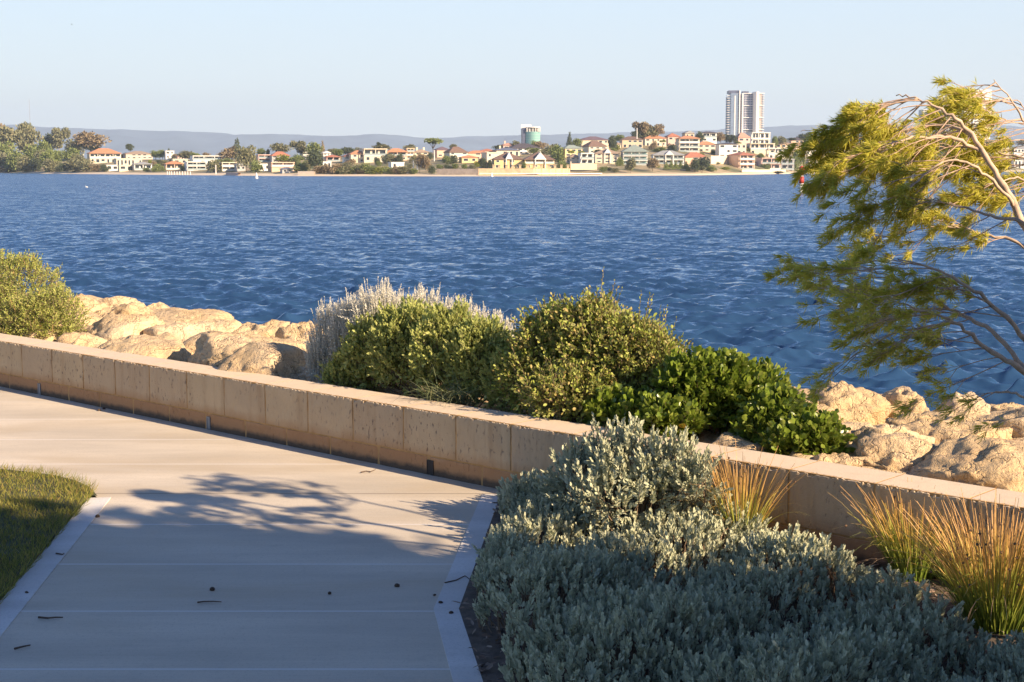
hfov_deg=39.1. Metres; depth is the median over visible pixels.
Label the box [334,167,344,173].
shore bush
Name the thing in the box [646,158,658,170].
shore tree
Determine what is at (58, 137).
shore tree
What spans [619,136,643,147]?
house
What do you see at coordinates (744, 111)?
tower block
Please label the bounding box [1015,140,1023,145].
shore tree
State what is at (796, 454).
boulder
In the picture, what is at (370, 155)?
house
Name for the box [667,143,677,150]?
shore bush
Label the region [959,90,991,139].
tower block
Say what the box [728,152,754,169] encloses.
house
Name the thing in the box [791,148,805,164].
shore tree
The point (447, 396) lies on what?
strap tuft
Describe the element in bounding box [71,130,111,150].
shore tree
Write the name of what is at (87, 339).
boulder
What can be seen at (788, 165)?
house
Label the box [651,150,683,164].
house
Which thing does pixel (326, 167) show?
shore bush
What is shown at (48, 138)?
shore tree
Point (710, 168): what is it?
shore bush
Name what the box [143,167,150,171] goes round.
shore bush
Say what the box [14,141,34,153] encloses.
shore tree
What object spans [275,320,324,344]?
boulder
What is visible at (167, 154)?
house
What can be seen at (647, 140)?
house
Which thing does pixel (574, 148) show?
house
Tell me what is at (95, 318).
boulder
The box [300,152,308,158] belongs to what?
house
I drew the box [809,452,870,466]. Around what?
boulder
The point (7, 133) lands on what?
shore tree
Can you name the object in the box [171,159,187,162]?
house
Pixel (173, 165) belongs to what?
house
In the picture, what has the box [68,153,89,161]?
shore tree
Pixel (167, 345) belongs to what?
boulder
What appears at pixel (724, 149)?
house
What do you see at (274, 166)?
house
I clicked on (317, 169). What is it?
shore bush
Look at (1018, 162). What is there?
house
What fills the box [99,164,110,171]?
shore bush
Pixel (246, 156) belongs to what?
shore tree
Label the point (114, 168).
house
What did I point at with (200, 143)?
hills
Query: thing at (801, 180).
channel marker
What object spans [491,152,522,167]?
house
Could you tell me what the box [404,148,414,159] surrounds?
house
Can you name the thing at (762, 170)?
retaining wall
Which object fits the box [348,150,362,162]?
house
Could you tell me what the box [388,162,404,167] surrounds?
house
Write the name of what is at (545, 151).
shore tree
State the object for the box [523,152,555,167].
house
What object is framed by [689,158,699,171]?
shore bush
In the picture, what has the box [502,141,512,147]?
house
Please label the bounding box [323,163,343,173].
shore bush
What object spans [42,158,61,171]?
shore bush
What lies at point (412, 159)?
shore bush
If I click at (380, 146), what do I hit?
shore tree
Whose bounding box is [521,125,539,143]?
tower block
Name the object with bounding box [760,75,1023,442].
windblown tree
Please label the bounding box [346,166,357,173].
shore bush
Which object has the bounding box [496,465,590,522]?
grey shrub
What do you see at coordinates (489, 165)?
shore bush
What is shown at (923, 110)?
tower block
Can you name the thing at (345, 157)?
house
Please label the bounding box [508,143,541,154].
house
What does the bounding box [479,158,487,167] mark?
shore bush
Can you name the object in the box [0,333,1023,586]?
limestone wall
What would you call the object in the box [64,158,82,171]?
shore bush
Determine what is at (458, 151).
house
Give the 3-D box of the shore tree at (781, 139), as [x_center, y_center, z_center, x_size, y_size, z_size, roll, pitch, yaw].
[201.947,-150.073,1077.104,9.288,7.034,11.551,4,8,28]
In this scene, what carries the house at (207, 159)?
on the shore terrain at (641, 170)
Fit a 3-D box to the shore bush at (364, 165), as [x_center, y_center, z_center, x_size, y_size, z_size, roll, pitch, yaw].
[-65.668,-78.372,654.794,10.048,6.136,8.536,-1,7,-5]
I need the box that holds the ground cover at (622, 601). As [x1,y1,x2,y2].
[470,469,1023,681]
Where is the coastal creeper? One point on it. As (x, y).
(699, 389)
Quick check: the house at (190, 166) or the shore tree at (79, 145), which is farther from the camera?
the shore tree at (79, 145)
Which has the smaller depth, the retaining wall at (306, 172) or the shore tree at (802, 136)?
the retaining wall at (306, 172)
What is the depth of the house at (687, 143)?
869.25 m
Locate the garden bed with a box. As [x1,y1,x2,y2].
[459,503,1023,681]
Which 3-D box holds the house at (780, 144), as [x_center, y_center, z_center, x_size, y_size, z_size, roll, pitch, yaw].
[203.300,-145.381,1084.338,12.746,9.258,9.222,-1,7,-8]
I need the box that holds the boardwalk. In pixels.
[480,173,601,173]
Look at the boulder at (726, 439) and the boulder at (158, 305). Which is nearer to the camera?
the boulder at (726, 439)
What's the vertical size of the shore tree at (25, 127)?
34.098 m
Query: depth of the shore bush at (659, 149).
850.97 m
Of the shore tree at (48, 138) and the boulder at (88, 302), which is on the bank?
the boulder at (88, 302)
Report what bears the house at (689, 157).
on the shore terrain at (641, 170)
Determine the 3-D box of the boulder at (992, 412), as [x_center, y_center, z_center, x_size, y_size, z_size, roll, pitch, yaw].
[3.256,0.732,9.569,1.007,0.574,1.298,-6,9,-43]
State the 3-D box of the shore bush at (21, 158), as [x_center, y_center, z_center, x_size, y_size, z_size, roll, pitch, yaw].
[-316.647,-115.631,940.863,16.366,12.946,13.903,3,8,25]
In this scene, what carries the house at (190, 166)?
on the shore terrain at (641, 170)
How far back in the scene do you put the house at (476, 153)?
779.45 m
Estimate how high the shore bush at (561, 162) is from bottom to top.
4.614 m
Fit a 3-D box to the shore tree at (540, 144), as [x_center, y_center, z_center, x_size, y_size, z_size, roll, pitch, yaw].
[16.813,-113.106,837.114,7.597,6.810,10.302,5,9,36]
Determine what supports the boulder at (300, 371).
on the bank
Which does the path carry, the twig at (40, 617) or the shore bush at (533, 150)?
the twig at (40, 617)
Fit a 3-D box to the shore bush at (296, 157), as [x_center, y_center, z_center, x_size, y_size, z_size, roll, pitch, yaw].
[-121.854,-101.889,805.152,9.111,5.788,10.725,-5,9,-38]
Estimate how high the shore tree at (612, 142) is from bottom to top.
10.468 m
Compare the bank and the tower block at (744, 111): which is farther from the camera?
the tower block at (744, 111)
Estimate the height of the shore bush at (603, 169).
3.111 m
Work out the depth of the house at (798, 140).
1108.06 m
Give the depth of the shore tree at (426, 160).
652.50 m
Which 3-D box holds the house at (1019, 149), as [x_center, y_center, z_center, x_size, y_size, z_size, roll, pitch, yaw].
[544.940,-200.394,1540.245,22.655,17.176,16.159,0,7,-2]
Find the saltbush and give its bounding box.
[0,248,93,339]
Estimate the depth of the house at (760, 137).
1037.05 m
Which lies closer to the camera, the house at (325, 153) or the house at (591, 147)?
the house at (591, 147)
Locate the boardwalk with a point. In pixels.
(541, 173)
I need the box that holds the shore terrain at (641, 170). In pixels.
[0,145,1023,175]
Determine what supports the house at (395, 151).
on the shore terrain at (641, 170)
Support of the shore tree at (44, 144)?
on the shore terrain at (641, 170)
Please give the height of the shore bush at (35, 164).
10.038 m
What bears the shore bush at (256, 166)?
on the shore terrain at (641, 170)
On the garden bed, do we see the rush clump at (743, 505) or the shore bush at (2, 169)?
the rush clump at (743, 505)
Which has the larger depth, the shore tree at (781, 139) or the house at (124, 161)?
the shore tree at (781, 139)
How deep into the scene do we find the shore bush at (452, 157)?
744.01 m
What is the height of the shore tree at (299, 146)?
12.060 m
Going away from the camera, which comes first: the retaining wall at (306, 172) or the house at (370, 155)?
the retaining wall at (306, 172)
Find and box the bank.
[1,325,1023,492]
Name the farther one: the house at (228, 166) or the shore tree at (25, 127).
the shore tree at (25, 127)
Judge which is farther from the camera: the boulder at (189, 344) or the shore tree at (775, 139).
the shore tree at (775, 139)
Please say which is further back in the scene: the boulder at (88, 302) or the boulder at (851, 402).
the boulder at (88, 302)
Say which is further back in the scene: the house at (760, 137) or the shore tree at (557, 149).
the house at (760, 137)
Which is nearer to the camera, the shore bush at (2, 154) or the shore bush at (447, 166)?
the shore bush at (447, 166)
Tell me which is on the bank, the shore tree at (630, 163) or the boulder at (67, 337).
the boulder at (67, 337)
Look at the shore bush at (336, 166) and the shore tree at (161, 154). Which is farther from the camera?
the shore tree at (161, 154)
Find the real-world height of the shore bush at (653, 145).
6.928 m
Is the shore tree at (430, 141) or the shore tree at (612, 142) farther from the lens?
the shore tree at (612, 142)
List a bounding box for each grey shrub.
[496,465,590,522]
[537,411,733,535]
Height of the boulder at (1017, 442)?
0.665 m
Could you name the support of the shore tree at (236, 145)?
on the shore terrain at (641, 170)
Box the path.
[0,387,497,681]
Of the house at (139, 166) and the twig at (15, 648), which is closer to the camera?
the twig at (15, 648)
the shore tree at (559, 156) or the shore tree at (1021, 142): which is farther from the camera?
the shore tree at (1021, 142)
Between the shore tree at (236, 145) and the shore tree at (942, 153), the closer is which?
the shore tree at (236, 145)
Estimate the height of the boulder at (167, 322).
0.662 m
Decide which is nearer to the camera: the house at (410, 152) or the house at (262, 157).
the house at (410, 152)
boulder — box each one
[16,300,97,322]
[22,330,58,341]
[40,308,102,330]
[55,332,83,342]
[70,293,112,312]
[71,295,102,298]
[71,332,108,346]
[80,313,166,339]
[94,296,149,309]
[95,302,152,316]
[97,332,190,361]
[143,319,241,341]
[147,302,169,309]
[149,307,187,313]
[154,309,233,322]
[163,320,179,323]
[182,330,223,354]
[188,331,305,366]
[217,341,319,377]
[234,319,289,336]
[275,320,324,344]
[290,366,316,381]
[692,426,728,443]
[711,432,769,451]
[789,451,813,459]
[798,388,812,396]
[805,396,846,420]
[809,381,895,424]
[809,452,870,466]
[841,422,934,453]
[855,431,938,470]
[880,386,929,419]
[885,409,1012,443]
[909,434,1023,491]
[933,392,990,414]
[977,407,1023,437]
[985,437,1023,446]
[990,402,1023,411]
[990,407,1019,413]
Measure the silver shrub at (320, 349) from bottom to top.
0.908 m
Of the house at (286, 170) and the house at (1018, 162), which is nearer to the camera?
the house at (286, 170)
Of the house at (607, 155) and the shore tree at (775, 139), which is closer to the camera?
the house at (607, 155)
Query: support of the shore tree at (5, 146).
on the shore terrain at (641, 170)
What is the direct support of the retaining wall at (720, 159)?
on the shore terrain at (641, 170)
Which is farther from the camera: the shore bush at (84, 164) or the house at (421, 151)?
the shore bush at (84, 164)
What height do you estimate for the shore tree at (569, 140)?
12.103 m
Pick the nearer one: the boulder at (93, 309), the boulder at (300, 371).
the boulder at (300, 371)
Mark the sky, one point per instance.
(412, 68)
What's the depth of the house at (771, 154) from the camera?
961.91 m
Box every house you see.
[86,148,121,163]
[106,165,117,171]
[114,158,141,164]
[117,165,132,171]
[123,151,152,159]
[132,162,151,169]
[163,161,183,169]
[164,151,173,159]
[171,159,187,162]
[184,162,206,170]
[190,156,225,162]
[219,162,236,170]
[234,163,244,171]
[256,154,269,162]
[259,164,267,170]
[267,162,294,171]
[269,151,289,161]
[280,167,292,173]
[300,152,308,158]
[321,151,330,158]
[324,155,340,161]
[341,154,348,161]
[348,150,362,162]
[359,148,386,162]
[387,148,407,160]
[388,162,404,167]
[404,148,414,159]
[414,147,427,155]
[434,147,447,156]
[443,147,468,160]
[458,155,478,162]
[468,150,483,158]
[481,152,498,164]
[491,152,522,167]
[492,146,519,155]
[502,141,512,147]
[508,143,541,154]
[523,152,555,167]
[563,145,583,156]
[567,154,577,163]
[577,153,593,163]
[578,136,608,148]
[581,141,607,152]
[594,148,619,163]
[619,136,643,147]
[620,145,648,164]
[641,135,666,146]
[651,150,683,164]
[664,133,680,144]
[675,136,700,151]
[681,131,693,136]
[684,152,704,163]
[700,131,716,143]
[700,141,714,151]
[714,143,737,155]
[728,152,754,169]
[734,132,750,143]
[738,144,745,151]
[745,143,774,155]
[746,132,770,142]
[756,158,780,169]
[768,148,786,158]
[775,142,790,147]
[781,159,794,170]
[788,137,802,149]
[1009,146,1023,156]
[1011,159,1023,168]
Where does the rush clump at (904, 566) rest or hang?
on the garden bed
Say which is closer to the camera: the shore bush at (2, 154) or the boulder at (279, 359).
the boulder at (279, 359)
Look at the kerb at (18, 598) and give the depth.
7.30 m
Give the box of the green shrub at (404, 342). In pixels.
[314,294,530,411]
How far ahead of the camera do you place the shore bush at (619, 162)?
728.16 m
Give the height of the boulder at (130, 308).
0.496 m
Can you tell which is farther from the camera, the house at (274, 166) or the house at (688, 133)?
the house at (688, 133)
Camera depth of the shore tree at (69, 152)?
984.95 m
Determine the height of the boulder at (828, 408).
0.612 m
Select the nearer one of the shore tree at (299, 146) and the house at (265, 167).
the house at (265, 167)
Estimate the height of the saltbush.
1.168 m
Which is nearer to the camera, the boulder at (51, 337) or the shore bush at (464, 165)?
the boulder at (51, 337)
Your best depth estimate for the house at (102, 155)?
979.99 m
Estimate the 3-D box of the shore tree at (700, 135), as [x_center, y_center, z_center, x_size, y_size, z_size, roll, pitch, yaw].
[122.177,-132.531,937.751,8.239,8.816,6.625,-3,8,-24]
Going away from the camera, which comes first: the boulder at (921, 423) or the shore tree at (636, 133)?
the boulder at (921, 423)
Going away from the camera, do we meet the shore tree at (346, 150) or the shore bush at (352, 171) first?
the shore bush at (352, 171)
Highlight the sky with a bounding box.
[0,0,1023,137]
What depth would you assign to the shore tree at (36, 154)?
931.53 m
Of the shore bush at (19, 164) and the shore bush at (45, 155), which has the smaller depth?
the shore bush at (45, 155)
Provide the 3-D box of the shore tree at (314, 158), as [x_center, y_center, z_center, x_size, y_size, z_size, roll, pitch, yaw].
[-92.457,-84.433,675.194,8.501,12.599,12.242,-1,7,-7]
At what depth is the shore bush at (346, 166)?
655.76 m
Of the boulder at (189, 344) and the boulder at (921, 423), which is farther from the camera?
the boulder at (189, 344)
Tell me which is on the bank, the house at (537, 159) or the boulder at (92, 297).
the boulder at (92, 297)
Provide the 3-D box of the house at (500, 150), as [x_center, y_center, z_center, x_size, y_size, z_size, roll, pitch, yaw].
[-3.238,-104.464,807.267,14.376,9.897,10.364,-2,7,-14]
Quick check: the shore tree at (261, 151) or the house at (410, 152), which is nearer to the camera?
the house at (410, 152)
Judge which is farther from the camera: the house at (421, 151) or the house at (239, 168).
the house at (421, 151)
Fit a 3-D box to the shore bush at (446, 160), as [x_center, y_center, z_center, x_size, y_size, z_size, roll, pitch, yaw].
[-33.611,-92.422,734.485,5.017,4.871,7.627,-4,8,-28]
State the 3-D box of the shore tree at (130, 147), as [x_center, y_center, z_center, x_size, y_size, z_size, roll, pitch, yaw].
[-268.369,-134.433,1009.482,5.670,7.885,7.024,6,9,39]
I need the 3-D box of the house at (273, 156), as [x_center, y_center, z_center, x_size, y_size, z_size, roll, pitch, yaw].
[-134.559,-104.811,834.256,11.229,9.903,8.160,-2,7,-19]
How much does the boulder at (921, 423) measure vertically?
0.512 m
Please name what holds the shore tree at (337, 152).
on the shore terrain at (641, 170)
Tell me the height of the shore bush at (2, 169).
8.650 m
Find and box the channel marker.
[799,166,803,192]
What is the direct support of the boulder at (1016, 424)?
on the bank
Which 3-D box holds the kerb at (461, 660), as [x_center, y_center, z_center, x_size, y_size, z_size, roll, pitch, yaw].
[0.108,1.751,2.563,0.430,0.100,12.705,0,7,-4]
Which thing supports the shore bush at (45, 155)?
on the shore terrain at (641, 170)
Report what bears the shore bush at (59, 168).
on the shore terrain at (641, 170)
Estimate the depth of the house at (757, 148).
962.58 m
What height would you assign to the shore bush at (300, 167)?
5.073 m
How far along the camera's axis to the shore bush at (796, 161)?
905.88 m
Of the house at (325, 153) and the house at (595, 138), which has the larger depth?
the house at (595, 138)
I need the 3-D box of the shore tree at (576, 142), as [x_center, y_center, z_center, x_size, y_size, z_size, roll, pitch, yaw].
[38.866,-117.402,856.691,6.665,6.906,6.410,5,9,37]
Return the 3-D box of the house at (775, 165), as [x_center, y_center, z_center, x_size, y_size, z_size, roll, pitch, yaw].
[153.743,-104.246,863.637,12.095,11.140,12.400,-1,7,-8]
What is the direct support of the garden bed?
on the ground at (92, 496)
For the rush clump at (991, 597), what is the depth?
6.21 m
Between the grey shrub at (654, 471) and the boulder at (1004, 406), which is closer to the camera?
the grey shrub at (654, 471)
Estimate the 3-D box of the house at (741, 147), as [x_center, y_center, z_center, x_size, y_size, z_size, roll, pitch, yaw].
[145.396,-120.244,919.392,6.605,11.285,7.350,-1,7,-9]
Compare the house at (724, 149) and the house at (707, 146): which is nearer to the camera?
the house at (724, 149)
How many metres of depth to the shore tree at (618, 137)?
894.92 m
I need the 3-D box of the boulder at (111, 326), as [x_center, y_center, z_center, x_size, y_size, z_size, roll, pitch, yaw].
[-3.834,-0.018,14.036,1.138,0.514,1.080,0,7,0]
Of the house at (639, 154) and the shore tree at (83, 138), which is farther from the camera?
the shore tree at (83, 138)
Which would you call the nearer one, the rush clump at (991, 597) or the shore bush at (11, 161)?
the rush clump at (991, 597)
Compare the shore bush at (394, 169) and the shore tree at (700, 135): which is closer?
the shore bush at (394, 169)
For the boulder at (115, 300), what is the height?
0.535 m
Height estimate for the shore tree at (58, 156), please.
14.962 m
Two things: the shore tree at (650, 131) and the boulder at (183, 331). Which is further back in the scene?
the shore tree at (650, 131)
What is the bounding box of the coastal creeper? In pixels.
[581,344,857,455]
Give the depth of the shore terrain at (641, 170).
736.71 m
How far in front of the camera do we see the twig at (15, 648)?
6.02 m
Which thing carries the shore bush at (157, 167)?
on the shore terrain at (641, 170)
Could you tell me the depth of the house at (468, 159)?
743.06 m
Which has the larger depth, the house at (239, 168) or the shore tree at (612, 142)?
the shore tree at (612, 142)
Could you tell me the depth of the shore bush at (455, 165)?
682.56 m
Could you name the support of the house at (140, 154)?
on the shore terrain at (641, 170)
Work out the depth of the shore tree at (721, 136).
967.69 m
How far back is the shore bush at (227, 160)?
859.61 m
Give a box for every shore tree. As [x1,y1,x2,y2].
[0,125,26,147]
[0,140,15,152]
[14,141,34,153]
[15,121,44,160]
[21,144,38,160]
[32,140,51,150]
[33,149,45,170]
[43,132,53,147]
[48,148,65,162]
[50,127,70,149]
[61,147,79,160]
[64,139,84,153]
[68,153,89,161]
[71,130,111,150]
[73,140,83,151]
[125,144,134,150]
[150,150,159,159]
[156,150,164,159]
[176,151,195,158]
[216,146,238,158]
[231,137,240,159]
[235,145,256,171]
[257,148,265,153]
[269,143,294,151]
[289,140,306,153]
[305,142,323,153]
[306,148,323,167]
[331,148,343,155]
[341,147,354,153]
[372,144,391,149]
[402,144,415,149]
[415,152,425,172]
[421,155,431,170]
[423,137,442,148]
[534,141,548,149]
[540,143,557,156]
[548,144,564,155]
[551,151,564,162]
[566,132,572,145]
[572,138,582,145]
[608,136,616,147]
[615,134,624,140]
[624,157,635,172]
[630,131,640,137]
[632,121,648,132]
[638,126,657,137]
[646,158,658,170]
[649,124,664,134]
[663,161,669,169]
[668,160,674,169]
[695,131,704,140]
[698,156,709,170]
[717,132,725,141]
[724,134,737,142]
[771,136,778,145]
[778,136,788,142]
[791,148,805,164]
[796,133,811,141]
[937,141,948,155]
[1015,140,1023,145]
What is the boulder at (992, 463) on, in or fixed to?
on the bank
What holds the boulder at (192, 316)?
on the bank
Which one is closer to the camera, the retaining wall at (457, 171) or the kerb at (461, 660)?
the kerb at (461, 660)
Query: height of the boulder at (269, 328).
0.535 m
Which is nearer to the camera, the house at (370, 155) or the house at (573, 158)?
the house at (573, 158)
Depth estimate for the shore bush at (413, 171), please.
648.45 m
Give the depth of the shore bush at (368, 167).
652.16 m
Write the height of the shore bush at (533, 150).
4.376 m
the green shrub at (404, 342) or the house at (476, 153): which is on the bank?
the green shrub at (404, 342)
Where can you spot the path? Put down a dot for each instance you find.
(273, 544)
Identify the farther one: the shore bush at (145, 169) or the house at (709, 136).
the house at (709, 136)
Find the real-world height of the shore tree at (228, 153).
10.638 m
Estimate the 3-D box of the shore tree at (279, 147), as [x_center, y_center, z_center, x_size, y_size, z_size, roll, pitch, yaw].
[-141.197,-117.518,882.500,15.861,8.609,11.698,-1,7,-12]
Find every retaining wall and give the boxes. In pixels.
[298,171,314,174]
[437,169,477,174]
[478,168,569,174]
[570,164,596,169]
[711,156,727,163]
[742,170,785,171]
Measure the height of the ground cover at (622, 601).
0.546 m
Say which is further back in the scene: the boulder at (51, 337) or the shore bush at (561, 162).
the shore bush at (561, 162)
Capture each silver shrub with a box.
[296,276,428,384]
[400,282,515,345]
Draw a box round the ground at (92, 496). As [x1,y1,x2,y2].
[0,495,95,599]
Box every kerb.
[0,497,110,636]
[434,494,499,681]
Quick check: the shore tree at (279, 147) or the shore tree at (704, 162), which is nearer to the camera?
the shore tree at (704, 162)
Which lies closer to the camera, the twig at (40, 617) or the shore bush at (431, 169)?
the twig at (40, 617)
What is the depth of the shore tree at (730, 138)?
980.82 m
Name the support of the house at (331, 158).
on the shore terrain at (641, 170)
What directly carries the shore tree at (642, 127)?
on the shore terrain at (641, 170)
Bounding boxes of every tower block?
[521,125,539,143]
[725,90,764,142]
[918,96,958,142]
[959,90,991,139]
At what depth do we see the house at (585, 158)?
726.59 m
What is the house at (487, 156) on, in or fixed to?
on the shore terrain at (641, 170)
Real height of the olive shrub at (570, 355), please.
1.086 m
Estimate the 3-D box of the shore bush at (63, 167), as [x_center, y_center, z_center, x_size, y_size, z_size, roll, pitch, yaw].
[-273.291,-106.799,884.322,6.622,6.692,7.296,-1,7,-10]
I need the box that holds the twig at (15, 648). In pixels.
[14,645,30,649]
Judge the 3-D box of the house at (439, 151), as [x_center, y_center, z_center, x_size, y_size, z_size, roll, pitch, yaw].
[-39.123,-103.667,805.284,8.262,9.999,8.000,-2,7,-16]
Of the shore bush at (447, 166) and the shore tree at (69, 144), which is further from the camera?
the shore tree at (69, 144)
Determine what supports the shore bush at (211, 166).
on the shore terrain at (641, 170)
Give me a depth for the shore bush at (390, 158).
745.23 m
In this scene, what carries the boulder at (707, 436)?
on the bank
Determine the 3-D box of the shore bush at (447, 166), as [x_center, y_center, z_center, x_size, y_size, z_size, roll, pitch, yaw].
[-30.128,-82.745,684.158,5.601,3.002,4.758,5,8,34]
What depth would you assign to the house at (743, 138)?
991.63 m
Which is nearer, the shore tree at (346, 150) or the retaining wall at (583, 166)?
the retaining wall at (583, 166)
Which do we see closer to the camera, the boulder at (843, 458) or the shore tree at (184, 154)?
the boulder at (843, 458)
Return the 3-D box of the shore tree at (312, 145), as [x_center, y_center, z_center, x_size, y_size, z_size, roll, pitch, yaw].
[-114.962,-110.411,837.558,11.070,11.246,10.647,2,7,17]
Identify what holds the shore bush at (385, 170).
on the shore terrain at (641, 170)
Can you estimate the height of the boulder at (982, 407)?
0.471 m
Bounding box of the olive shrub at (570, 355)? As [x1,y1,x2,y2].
[488,267,693,423]
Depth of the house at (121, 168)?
829.44 m
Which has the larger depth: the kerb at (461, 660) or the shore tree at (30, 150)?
the shore tree at (30, 150)
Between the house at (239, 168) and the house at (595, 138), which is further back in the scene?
the house at (595, 138)
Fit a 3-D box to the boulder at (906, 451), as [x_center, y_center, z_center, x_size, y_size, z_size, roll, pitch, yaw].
[2.194,0.720,8.126,0.574,0.426,0.518,-2,7,-18]
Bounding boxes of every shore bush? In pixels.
[0,152,6,170]
[0,165,17,172]
[3,148,22,171]
[15,154,37,171]
[15,161,31,171]
[27,157,42,171]
[39,147,54,171]
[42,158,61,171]
[55,163,62,171]
[62,162,70,171]
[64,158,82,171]
[76,159,96,171]
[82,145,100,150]
[88,163,101,171]
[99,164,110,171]
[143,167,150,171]
[151,163,164,171]
[205,159,224,171]
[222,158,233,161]
[249,160,264,172]
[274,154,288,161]
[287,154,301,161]
[293,163,308,171]
[304,161,312,170]
[311,165,323,173]
[320,164,329,173]
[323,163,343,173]
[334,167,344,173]
[335,161,353,173]
[343,158,356,163]
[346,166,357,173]
[352,163,367,173]
[357,163,376,173]
[362,166,376,173]
[371,166,389,173]
[381,167,396,173]
[382,153,396,163]
[388,165,404,173]
[395,153,403,161]
[397,166,410,173]
[409,154,415,162]
[409,168,417,173]
[426,151,432,159]
[428,165,435,173]
[442,155,451,163]
[444,164,453,168]
[449,155,458,159]
[450,159,458,163]
[451,163,458,168]
[461,163,467,168]
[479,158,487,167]
[486,159,492,167]
[526,147,540,153]
[557,160,569,167]
[598,166,607,171]
[615,157,623,165]
[648,141,657,149]
[652,146,665,151]
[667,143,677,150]
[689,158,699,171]
[705,165,717,171]
[792,156,800,169]
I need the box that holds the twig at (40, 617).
[38,616,62,618]
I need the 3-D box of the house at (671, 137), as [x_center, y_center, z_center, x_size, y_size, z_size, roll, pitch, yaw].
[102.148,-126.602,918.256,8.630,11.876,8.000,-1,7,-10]
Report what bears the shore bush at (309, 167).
on the shore terrain at (641, 170)
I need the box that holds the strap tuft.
[392,358,499,406]
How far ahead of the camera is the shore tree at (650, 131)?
904.93 m
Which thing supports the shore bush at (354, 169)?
on the shore terrain at (641, 170)
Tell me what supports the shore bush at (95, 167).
on the shore terrain at (641, 170)
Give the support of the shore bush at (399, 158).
on the shore terrain at (641, 170)
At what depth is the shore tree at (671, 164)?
721.04 m
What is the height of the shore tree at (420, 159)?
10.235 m
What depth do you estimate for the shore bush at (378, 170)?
652.47 m
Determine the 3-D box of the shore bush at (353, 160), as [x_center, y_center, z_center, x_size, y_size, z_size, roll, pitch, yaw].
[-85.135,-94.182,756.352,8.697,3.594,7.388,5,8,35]
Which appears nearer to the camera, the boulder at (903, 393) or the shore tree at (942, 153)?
the boulder at (903, 393)
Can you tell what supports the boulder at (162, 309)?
on the bank
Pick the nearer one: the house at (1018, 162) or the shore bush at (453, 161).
the shore bush at (453, 161)
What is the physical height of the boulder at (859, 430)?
0.471 m
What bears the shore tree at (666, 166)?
on the shore terrain at (641, 170)
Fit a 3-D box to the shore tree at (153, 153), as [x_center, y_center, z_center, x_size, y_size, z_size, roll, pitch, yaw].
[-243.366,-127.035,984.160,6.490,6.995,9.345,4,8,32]
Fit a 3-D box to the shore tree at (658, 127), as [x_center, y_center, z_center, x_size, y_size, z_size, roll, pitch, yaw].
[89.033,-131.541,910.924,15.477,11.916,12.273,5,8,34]
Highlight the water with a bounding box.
[0,171,1023,410]
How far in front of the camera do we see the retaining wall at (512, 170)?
639.93 m
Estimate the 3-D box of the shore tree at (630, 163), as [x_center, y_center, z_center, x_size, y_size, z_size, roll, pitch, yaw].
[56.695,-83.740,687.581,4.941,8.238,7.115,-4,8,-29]
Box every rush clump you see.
[668,439,808,545]
[838,477,973,581]
[877,488,1023,634]
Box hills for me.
[6,123,1023,159]
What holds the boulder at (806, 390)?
on the bank
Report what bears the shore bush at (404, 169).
on the shore terrain at (641, 170)
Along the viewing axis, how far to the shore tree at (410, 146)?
859.33 m
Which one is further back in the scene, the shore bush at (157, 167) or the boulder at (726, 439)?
the shore bush at (157, 167)
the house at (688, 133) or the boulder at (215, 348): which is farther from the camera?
the house at (688, 133)
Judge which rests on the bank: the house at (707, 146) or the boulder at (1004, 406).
the boulder at (1004, 406)

